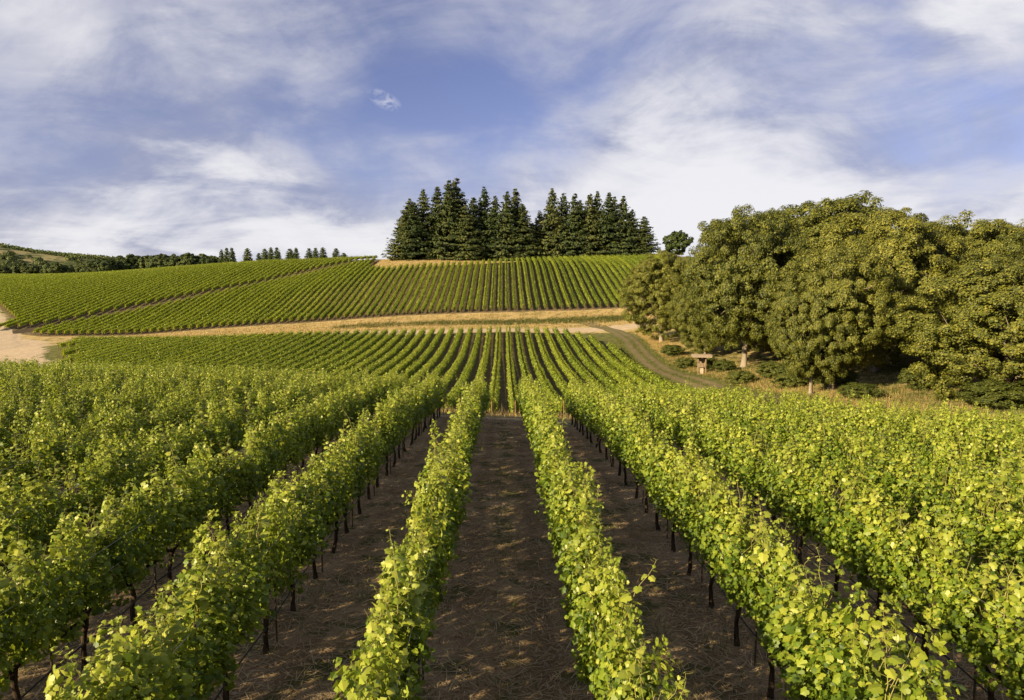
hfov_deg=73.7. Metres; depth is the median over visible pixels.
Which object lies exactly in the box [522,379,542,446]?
grapevine
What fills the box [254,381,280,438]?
grapevine
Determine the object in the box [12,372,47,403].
grapevine
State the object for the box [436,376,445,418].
grapevine
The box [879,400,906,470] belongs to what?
grapevine
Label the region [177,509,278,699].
grapevine
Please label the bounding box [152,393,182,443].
grapevine
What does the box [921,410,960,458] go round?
grapevine
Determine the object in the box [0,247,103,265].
hill
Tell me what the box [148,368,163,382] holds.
grapevine
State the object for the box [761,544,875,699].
grapevine
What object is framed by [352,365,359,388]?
grapevine
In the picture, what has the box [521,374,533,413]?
grapevine
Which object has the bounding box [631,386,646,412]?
grapevine
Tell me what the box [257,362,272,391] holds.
grapevine
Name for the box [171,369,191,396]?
grapevine
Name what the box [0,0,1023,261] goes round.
sky
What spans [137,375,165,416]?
grapevine
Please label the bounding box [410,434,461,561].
grapevine
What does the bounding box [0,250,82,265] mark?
hillside shrubs
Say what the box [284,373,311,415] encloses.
grapevine
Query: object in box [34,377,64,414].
grapevine
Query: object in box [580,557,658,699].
grapevine
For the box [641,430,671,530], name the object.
grapevine
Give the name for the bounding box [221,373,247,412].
grapevine
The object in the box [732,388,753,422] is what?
grapevine
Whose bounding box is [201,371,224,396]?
grapevine
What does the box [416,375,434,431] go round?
grapevine
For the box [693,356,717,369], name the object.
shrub
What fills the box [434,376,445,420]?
grapevine
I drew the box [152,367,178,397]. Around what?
grapevine
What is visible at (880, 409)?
grapevine
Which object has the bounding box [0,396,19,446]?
grapevine
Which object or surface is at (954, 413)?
grapevine
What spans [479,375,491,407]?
grapevine
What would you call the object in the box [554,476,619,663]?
grapevine
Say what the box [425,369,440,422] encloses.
grapevine
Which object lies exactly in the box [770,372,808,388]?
shrub
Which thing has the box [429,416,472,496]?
grapevine
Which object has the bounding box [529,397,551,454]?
grapevine
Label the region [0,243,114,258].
hilltop vines
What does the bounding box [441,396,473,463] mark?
grapevine
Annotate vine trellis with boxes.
[0,384,401,699]
[1,381,316,492]
[2,386,337,576]
[132,393,443,699]
[354,418,482,699]
[540,432,655,699]
[571,393,875,699]
[618,395,1023,699]
[698,403,1016,589]
[792,413,1019,518]
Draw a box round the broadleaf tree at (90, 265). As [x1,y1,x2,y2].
[79,261,105,271]
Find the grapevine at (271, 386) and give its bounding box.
[261,373,281,401]
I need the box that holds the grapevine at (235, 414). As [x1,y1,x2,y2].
[219,392,252,459]
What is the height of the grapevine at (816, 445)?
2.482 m
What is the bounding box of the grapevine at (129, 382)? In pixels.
[120,372,147,399]
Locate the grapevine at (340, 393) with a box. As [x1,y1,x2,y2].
[327,380,347,446]
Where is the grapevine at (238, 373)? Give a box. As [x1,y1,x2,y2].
[227,369,244,397]
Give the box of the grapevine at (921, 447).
[905,416,958,495]
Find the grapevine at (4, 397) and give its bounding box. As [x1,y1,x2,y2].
[0,381,19,413]
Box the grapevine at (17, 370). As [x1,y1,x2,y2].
[1,363,25,387]
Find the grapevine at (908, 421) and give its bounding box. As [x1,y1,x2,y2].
[895,408,931,455]
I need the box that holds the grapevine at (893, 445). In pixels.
[874,400,920,478]
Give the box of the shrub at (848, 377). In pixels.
[814,367,859,386]
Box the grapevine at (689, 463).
[661,422,713,575]
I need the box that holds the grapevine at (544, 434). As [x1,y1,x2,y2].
[531,409,567,474]
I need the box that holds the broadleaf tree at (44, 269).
[39,262,62,273]
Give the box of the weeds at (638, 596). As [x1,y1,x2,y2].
[2,416,1008,699]
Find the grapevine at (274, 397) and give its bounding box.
[269,377,287,431]
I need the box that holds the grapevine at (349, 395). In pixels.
[334,379,355,435]
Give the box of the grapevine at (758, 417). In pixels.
[743,387,778,463]
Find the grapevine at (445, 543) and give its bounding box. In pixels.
[405,470,457,636]
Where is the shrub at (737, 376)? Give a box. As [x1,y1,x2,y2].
[724,369,757,385]
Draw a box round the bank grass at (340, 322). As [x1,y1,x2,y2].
[128,258,653,337]
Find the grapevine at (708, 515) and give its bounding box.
[682,455,737,607]
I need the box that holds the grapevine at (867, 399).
[854,392,883,415]
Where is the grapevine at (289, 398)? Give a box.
[275,380,304,437]
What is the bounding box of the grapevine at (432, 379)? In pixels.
[421,374,437,425]
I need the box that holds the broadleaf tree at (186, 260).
[176,252,198,265]
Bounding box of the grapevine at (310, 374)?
[304,368,313,387]
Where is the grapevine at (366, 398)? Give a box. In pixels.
[353,378,370,413]
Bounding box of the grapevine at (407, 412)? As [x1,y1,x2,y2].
[394,385,412,458]
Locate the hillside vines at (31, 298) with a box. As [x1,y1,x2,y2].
[0,255,377,327]
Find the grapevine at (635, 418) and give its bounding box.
[619,397,651,498]
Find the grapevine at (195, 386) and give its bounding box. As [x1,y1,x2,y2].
[182,378,211,404]
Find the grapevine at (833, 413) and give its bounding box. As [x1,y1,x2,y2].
[812,396,843,444]
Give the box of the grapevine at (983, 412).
[969,402,1000,429]
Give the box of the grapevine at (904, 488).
[877,444,937,532]
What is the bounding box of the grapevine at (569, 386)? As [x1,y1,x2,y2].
[562,375,576,424]
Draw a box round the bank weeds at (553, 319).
[329,313,647,329]
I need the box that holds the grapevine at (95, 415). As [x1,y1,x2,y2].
[57,388,107,442]
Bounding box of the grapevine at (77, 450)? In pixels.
[29,413,92,493]
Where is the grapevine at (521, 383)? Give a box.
[518,374,530,395]
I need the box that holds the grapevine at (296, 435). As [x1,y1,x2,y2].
[273,400,306,484]
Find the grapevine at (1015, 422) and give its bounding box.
[982,406,1023,457]
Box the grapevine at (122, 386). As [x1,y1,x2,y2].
[98,378,136,402]
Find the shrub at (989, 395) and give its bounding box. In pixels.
[954,379,1023,410]
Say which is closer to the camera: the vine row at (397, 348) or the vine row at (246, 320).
the vine row at (397, 348)
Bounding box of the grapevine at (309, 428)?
[291,396,316,479]
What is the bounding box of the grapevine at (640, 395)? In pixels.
[633,384,658,423]
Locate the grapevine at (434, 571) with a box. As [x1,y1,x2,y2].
[381,487,450,677]
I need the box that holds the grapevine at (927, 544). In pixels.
[881,496,984,679]
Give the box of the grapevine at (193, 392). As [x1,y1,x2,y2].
[168,378,197,407]
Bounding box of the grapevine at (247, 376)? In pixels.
[235,366,254,395]
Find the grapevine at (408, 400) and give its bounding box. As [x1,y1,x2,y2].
[400,383,415,451]
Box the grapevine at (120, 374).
[103,365,126,383]
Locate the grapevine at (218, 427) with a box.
[199,394,238,462]
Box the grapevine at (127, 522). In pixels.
[87,477,172,626]
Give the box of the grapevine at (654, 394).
[643,383,666,440]
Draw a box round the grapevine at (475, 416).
[447,397,481,455]
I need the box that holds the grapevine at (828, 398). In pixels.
[820,391,842,422]
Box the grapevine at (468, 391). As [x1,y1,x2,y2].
[466,383,482,449]
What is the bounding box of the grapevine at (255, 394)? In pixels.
[232,380,260,413]
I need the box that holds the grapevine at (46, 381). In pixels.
[37,360,64,398]
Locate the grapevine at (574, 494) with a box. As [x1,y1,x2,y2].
[548,462,603,577]
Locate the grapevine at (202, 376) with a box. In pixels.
[197,365,210,385]
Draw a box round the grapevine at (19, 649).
[0,518,81,699]
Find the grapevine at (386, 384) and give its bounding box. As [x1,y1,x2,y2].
[381,375,391,407]
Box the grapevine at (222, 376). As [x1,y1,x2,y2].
[202,367,228,383]
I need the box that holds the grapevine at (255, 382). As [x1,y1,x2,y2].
[249,367,269,410]
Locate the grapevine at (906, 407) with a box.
[892,401,920,424]
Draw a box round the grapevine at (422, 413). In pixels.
[403,381,424,440]
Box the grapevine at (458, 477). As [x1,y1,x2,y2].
[418,423,472,538]
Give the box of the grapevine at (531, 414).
[525,395,558,443]
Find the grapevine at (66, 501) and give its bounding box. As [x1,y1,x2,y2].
[23,448,109,554]
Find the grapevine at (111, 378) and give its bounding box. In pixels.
[97,366,123,396]
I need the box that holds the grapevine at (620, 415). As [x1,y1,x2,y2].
[602,389,629,475]
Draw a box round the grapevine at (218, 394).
[206,381,232,413]
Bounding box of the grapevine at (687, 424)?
[679,398,701,466]
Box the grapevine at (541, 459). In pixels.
[534,406,568,496]
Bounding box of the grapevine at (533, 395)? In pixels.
[523,385,542,453]
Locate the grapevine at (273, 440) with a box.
[252,408,292,496]
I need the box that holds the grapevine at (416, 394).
[399,374,423,444]
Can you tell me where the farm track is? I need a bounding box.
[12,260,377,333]
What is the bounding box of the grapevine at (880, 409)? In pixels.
[854,399,883,441]
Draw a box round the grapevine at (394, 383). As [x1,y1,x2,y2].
[389,372,398,394]
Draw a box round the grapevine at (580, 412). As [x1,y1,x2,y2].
[578,380,590,438]
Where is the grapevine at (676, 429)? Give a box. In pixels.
[666,398,697,455]
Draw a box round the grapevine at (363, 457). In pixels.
[338,408,382,513]
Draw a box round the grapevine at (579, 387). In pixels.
[573,383,583,431]
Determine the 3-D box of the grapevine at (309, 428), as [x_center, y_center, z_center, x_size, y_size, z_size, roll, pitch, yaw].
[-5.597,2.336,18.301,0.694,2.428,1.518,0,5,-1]
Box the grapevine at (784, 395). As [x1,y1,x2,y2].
[781,386,797,413]
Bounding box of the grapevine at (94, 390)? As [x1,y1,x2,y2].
[84,374,110,421]
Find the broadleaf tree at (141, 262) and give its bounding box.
[133,256,148,269]
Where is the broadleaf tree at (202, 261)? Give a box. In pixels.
[197,256,216,264]
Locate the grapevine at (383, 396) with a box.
[374,373,386,413]
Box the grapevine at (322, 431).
[298,392,334,466]
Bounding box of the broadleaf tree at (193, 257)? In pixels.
[185,255,205,264]
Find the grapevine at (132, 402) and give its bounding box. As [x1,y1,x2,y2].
[112,380,149,422]
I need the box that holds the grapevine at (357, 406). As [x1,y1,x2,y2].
[342,379,366,429]
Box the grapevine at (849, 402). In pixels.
[837,387,866,425]
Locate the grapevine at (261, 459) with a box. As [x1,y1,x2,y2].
[232,414,278,518]
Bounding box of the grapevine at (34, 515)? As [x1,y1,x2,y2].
[0,452,64,585]
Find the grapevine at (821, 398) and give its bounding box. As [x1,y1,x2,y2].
[811,387,827,416]
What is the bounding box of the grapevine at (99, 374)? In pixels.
[89,365,106,385]
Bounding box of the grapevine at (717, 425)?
[702,399,733,480]
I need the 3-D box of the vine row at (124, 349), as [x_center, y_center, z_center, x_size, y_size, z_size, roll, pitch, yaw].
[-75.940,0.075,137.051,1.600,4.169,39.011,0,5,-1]
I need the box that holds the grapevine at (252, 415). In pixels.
[227,390,269,444]
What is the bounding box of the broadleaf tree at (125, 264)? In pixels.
[115,256,138,270]
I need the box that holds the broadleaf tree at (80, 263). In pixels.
[77,260,89,267]
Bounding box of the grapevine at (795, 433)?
[777,396,816,469]
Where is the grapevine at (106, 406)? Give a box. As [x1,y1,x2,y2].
[88,388,125,431]
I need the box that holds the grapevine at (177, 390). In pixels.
[151,377,185,417]
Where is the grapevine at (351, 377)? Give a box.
[347,369,356,387]
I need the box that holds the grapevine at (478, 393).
[469,380,482,418]
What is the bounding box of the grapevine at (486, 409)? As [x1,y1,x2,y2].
[470,375,488,417]
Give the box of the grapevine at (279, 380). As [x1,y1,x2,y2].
[271,367,286,403]
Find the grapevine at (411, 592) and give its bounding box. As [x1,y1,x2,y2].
[351,529,438,699]
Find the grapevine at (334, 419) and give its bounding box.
[312,390,340,460]
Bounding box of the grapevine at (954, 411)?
[947,401,968,428]
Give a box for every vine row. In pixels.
[32,323,53,334]
[39,320,69,335]
[47,316,86,333]
[55,315,98,335]
[56,335,95,350]
[56,335,162,363]
[60,335,131,357]
[61,335,123,353]
[63,313,108,335]
[65,335,150,356]
[66,335,105,346]
[70,311,118,335]
[73,334,190,365]
[73,335,172,360]
[74,335,180,363]
[75,335,113,345]
[76,334,143,352]
[78,308,130,334]
[80,334,198,367]
[85,307,140,333]
[90,334,208,367]
[94,305,151,333]
[101,303,160,335]
[101,334,218,368]
[109,300,172,335]
[118,299,180,335]
[119,333,226,365]
[120,333,235,367]
[124,296,190,332]
[133,293,201,332]
[133,333,246,367]
[140,292,209,333]
[146,333,255,369]
[148,289,220,333]
[154,332,265,370]
[156,287,229,332]
[163,285,238,329]
[172,284,247,329]
[173,332,273,368]
[179,283,256,330]
[186,331,285,370]
[187,280,265,330]
[190,331,293,370]
[191,330,302,372]
[195,279,272,329]
[203,277,281,327]
[211,275,288,326]
[213,331,311,372]
[218,330,322,373]
[219,274,296,327]
[227,273,303,327]
[234,270,311,324]
[241,329,331,374]
[242,270,317,323]
[250,268,324,325]
[254,329,340,371]
[257,266,330,325]
[259,328,350,373]
[264,265,337,324]
[267,329,359,377]
[273,263,343,321]
[281,261,350,323]
[284,328,369,374]
[288,261,356,321]
[297,259,363,322]
[298,329,378,374]
[304,258,368,322]
[304,329,387,378]
[311,258,375,321]
[319,264,371,320]
[325,328,398,376]
[327,265,374,320]
[334,265,379,319]
[339,327,407,376]
[343,265,385,319]
[350,265,390,318]
[357,327,415,377]
[358,265,396,315]
[366,264,402,317]
[370,327,425,380]
[373,263,408,316]
[380,328,435,381]
[381,264,413,316]
[389,263,419,313]
[396,262,426,315]
[399,327,444,380]
[405,262,431,314]
[406,327,454,389]
[409,326,463,391]
[412,263,437,314]
[420,261,443,311]
[428,261,449,313]
[435,261,455,313]
[442,326,473,390]
[442,326,482,410]
[443,260,461,312]
[451,260,467,310]
[458,260,472,310]
[466,260,479,312]
[474,259,484,312]
[475,326,491,379]
[482,259,490,309]
[487,325,501,412]
[489,259,496,309]
[497,258,501,311]
[504,258,509,311]
[505,325,520,413]
[510,258,516,308]
[515,257,524,308]
[515,325,532,381]
[521,257,532,310]
[524,325,566,416]
[526,257,539,310]
[531,257,547,308]
[534,325,570,397]
[537,256,555,306]
[542,256,563,309]
[543,326,616,402]
[547,256,570,309]
[552,326,618,399]
[553,256,578,306]
[558,255,585,308]
[562,328,667,406]
[563,255,593,308]
[569,255,601,308]
[574,255,609,305]
[574,331,695,398]
[579,255,617,307]
[585,255,623,306]
[588,334,725,401]
[590,255,626,294]
[595,255,630,295]
[601,255,628,279]
[606,255,632,278]
[606,343,753,401]
[612,254,632,270]
[616,255,635,265]
[621,254,639,263]
[627,255,641,261]
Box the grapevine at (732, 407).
[718,389,747,430]
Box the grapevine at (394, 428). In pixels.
[373,396,402,475]
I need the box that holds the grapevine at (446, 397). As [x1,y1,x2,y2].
[439,381,448,416]
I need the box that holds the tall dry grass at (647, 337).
[435,328,1021,421]
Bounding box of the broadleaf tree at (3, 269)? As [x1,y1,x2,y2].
[0,266,7,273]
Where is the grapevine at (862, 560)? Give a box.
[839,478,922,630]
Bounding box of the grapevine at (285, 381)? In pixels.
[279,366,296,392]
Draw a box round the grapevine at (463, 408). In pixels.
[450,396,475,452]
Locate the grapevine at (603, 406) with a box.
[595,392,612,459]
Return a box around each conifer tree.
[217,249,223,262]
[221,248,229,262]
[228,248,236,262]
[241,248,252,261]
[255,253,260,260]
[260,249,268,259]
[266,247,273,259]
[272,247,282,259]
[284,249,294,259]
[292,248,299,258]
[304,248,312,258]
[311,248,318,257]
[318,247,327,257]
[331,248,339,257]
[381,210,422,260]
[387,198,420,257]
[390,202,435,260]
[414,189,437,259]
[420,186,444,258]
[421,180,468,259]
[426,246,434,259]
[435,177,480,260]
[441,204,487,259]
[454,197,493,259]
[467,244,477,260]
[475,186,494,259]
[480,195,511,260]
[486,191,524,260]
[495,189,532,255]
[506,204,543,260]
[512,243,521,260]
[522,223,546,257]
[530,211,551,255]
[533,188,573,259]
[548,193,581,256]
[554,193,595,255]
[574,200,589,253]
[577,193,610,256]
[588,191,611,253]
[590,192,625,255]
[602,196,639,255]
[610,196,619,250]
[621,210,647,254]
[629,216,660,255]
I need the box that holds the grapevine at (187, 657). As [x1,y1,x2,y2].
[123,552,236,699]
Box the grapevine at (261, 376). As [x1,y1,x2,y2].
[250,368,267,387]
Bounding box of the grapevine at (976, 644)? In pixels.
[934,548,1023,699]
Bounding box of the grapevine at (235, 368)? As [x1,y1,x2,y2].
[228,363,242,389]
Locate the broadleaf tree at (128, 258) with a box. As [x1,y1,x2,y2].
[122,253,135,269]
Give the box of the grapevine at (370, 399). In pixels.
[355,370,376,418]
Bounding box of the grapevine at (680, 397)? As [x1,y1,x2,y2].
[677,377,695,411]
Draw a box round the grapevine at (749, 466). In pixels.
[733,418,776,522]
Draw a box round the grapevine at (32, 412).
[6,386,53,444]
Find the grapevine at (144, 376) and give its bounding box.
[128,365,150,385]
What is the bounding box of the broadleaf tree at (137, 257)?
[130,255,144,268]
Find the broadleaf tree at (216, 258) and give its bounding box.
[212,256,225,261]
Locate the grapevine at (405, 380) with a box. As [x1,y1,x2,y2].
[397,374,409,392]
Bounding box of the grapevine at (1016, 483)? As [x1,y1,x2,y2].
[965,435,1023,517]
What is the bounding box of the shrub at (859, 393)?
[836,382,885,399]
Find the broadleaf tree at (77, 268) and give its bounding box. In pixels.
[68,264,86,272]
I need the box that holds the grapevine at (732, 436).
[719,418,751,495]
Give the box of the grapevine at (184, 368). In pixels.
[172,363,189,378]
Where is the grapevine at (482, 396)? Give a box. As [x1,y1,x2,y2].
[462,381,486,413]
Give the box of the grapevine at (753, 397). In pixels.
[745,389,760,409]
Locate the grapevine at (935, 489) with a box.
[918,443,987,582]
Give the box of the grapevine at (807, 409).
[797,396,822,435]
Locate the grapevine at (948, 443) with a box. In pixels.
[927,425,993,498]
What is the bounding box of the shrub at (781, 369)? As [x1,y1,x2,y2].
[775,366,815,382]
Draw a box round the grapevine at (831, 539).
[796,455,870,596]
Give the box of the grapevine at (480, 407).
[456,377,481,437]
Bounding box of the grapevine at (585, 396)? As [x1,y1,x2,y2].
[579,373,593,442]
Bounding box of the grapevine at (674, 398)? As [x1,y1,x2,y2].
[668,389,681,412]
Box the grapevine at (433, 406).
[422,376,437,427]
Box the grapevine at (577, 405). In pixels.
[571,383,591,434]
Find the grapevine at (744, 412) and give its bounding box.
[733,395,757,444]
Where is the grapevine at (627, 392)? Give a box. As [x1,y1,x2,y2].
[622,385,631,405]
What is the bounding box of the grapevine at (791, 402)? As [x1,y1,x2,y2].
[780,390,810,430]
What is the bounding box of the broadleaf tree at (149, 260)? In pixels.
[146,253,165,268]
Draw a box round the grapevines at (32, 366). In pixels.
[0,356,1023,699]
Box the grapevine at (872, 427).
[847,402,896,462]
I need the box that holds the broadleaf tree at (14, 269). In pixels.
[11,262,31,273]
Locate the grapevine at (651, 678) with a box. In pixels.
[606,634,695,699]
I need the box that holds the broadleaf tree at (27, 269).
[20,264,39,273]
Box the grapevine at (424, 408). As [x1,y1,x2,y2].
[413,376,428,435]
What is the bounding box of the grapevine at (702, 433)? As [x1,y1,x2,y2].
[688,406,712,473]
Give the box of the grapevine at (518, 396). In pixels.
[517,371,537,416]
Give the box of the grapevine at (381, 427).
[363,397,394,487]
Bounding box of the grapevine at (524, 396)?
[520,390,530,427]
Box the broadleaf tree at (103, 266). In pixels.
[92,258,120,271]
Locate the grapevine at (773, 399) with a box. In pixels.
[769,391,788,416]
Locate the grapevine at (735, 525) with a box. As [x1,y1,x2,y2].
[711,472,767,646]
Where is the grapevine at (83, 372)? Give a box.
[72,364,95,395]
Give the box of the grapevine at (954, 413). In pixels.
[934,401,973,436]
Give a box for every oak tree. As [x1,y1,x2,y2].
[616,250,690,341]
[666,276,734,353]
[678,203,819,367]
[683,208,797,351]
[732,190,928,334]
[753,244,822,352]
[764,268,865,393]
[769,239,909,390]
[797,207,968,371]
[885,254,1023,402]
[891,209,1021,347]
[948,219,1023,337]
[959,232,1023,375]
[1004,231,1023,257]
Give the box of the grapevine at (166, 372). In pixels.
[161,365,172,383]
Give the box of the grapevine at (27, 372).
[14,359,43,388]
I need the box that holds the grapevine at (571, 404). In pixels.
[567,382,580,429]
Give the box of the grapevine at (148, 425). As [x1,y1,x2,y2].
[122,402,167,454]
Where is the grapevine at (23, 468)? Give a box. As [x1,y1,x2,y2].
[0,420,58,511]
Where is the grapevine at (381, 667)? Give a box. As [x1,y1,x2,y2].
[333,528,426,699]
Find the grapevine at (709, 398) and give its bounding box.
[700,385,719,420]
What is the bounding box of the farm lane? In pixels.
[578,321,852,411]
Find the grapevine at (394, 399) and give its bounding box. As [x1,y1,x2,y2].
[384,389,407,466]
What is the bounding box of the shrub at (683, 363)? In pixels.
[673,357,694,368]
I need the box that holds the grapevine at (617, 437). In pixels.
[609,399,637,485]
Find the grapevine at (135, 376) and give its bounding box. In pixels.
[112,364,142,392]
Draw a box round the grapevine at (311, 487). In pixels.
[287,451,342,579]
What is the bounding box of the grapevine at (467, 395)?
[459,393,478,434]
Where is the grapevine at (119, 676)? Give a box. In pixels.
[43,615,193,699]
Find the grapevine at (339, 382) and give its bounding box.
[330,372,346,388]
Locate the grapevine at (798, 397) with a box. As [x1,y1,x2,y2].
[794,387,804,446]
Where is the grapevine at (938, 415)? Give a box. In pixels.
[922,396,950,426]
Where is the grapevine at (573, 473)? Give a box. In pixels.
[543,461,591,586]
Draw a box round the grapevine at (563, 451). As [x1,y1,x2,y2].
[538,425,573,492]
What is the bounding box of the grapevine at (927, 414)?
[912,399,940,432]
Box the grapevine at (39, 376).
[35,363,54,393]
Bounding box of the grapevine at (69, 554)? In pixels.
[15,488,132,675]
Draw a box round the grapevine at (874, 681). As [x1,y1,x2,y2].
[800,582,966,699]
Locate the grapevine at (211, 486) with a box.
[168,436,235,562]
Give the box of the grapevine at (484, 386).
[476,372,487,400]
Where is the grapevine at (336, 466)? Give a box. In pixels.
[309,434,354,553]
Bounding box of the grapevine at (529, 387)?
[525,382,534,399]
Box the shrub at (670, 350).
[660,344,685,356]
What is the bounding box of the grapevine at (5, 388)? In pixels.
[0,375,23,401]
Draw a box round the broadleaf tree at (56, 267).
[47,262,71,273]
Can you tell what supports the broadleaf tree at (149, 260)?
on the ground at (46, 342)
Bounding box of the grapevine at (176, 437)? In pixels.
[148,413,190,499]
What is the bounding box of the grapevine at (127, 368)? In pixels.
[120,361,138,380]
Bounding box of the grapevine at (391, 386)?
[382,373,394,399]
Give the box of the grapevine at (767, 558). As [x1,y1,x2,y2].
[732,490,811,699]
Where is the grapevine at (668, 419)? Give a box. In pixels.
[660,392,679,450]
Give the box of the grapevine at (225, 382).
[211,368,234,400]
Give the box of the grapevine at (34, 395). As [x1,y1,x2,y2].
[10,374,41,419]
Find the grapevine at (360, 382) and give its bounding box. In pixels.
[352,366,366,389]
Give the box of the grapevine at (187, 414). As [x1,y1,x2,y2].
[170,375,204,435]
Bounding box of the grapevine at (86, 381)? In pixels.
[63,376,88,410]
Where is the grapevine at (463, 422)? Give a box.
[438,417,471,485]
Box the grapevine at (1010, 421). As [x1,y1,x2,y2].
[987,409,1022,437]
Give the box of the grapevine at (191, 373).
[180,366,200,380]
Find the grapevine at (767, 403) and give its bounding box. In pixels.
[754,384,773,428]
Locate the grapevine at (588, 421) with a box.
[582,383,604,447]
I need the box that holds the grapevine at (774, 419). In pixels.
[762,398,797,455]
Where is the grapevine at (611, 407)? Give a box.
[598,384,618,466]
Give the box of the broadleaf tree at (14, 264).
[7,263,22,270]
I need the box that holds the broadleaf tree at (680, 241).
[662,230,693,254]
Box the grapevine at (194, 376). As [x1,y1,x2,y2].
[187,369,203,389]
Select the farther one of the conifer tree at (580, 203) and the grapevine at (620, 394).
the conifer tree at (580, 203)
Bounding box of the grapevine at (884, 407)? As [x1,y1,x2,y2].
[872,399,897,426]
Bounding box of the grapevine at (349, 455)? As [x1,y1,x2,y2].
[326,404,367,533]
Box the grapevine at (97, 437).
[67,410,117,481]
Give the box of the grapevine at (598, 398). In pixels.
[585,382,613,452]
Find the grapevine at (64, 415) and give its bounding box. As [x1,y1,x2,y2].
[31,397,79,451]
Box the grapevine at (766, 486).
[755,433,803,540]
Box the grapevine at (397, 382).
[392,371,401,389]
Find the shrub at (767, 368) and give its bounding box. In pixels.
[755,360,785,377]
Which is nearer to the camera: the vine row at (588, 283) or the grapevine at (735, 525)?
the grapevine at (735, 525)
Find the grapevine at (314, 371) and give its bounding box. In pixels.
[312,366,324,384]
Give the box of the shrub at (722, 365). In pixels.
[712,359,735,371]
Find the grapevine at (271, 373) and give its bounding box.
[266,367,278,382]
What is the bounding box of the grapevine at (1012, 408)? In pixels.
[998,402,1023,426]
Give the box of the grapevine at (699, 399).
[690,385,709,416]
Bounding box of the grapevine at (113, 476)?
[74,423,139,540]
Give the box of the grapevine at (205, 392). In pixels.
[190,381,216,426]
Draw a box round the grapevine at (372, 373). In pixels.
[360,369,374,389]
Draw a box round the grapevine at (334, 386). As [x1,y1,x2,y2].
[327,367,337,394]
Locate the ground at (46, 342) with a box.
[0,256,1023,699]
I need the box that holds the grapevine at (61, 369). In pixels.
[51,360,73,386]
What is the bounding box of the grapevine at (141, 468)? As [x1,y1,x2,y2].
[114,426,170,518]
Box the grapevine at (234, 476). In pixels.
[198,436,257,539]
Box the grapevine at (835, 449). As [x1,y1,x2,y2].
[821,419,869,514]
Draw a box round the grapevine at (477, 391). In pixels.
[461,378,482,409]
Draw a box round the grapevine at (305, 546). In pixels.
[258,470,330,611]
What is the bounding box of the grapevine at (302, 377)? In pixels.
[296,369,311,396]
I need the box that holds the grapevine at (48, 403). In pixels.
[37,388,72,423]
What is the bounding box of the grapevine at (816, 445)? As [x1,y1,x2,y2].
[798,409,844,476]
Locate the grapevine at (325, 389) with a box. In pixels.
[315,371,333,398]
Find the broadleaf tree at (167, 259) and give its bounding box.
[160,254,173,265]
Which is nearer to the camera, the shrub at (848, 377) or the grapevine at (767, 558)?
the grapevine at (767, 558)
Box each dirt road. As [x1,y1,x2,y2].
[0,316,23,350]
[12,324,638,348]
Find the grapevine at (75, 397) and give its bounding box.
[59,380,94,422]
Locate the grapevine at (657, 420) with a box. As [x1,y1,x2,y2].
[647,390,672,449]
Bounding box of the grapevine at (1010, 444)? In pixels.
[978,423,1023,476]
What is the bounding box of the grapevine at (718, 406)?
[708,387,735,436]
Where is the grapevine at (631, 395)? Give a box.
[625,379,643,417]
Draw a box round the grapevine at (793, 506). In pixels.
[771,449,831,565]
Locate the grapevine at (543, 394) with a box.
[523,387,551,440]
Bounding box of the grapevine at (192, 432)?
[168,391,219,468]
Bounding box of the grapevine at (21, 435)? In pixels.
[0,400,50,471]
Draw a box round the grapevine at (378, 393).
[361,375,382,419]
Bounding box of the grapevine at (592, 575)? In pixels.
[564,516,634,699]
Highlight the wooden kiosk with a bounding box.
[691,354,712,374]
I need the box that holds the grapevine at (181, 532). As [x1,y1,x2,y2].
[139,433,207,592]
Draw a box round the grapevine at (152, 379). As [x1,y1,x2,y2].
[144,371,162,398]
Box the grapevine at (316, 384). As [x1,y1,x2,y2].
[309,368,325,401]
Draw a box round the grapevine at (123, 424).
[96,401,144,459]
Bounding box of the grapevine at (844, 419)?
[832,405,865,453]
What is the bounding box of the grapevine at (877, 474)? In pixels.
[841,417,899,515]
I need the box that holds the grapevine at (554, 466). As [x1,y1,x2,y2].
[535,432,588,558]
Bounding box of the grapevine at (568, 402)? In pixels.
[564,372,578,426]
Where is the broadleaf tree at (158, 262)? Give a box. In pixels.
[148,255,168,267]
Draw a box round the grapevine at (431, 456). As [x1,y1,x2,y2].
[423,438,468,502]
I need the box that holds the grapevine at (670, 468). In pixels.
[651,440,685,551]
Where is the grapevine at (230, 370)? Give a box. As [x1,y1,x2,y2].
[217,365,235,383]
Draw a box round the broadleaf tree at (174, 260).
[167,255,183,266]
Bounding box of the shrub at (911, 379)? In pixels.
[897,368,951,390]
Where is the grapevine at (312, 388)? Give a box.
[291,376,317,402]
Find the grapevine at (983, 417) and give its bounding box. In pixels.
[953,408,997,444]
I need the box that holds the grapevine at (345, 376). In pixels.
[338,370,351,387]
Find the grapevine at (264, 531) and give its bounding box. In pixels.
[229,471,295,653]
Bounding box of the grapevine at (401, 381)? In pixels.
[397,373,404,390]
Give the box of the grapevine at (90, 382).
[76,368,101,396]
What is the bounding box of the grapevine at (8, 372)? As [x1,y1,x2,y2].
[0,365,23,390]
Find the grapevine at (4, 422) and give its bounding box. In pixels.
[0,401,20,470]
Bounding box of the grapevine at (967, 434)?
[945,411,996,470]
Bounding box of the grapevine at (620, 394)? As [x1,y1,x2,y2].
[614,382,632,410]
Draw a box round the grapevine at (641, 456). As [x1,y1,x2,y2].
[631,410,666,512]
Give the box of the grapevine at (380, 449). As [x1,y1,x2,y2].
[356,413,386,499]
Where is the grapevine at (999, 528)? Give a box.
[954,454,1023,604]
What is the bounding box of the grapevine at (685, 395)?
[680,387,701,413]
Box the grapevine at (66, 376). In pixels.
[48,365,84,394]
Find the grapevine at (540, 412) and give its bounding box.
[530,399,565,466]

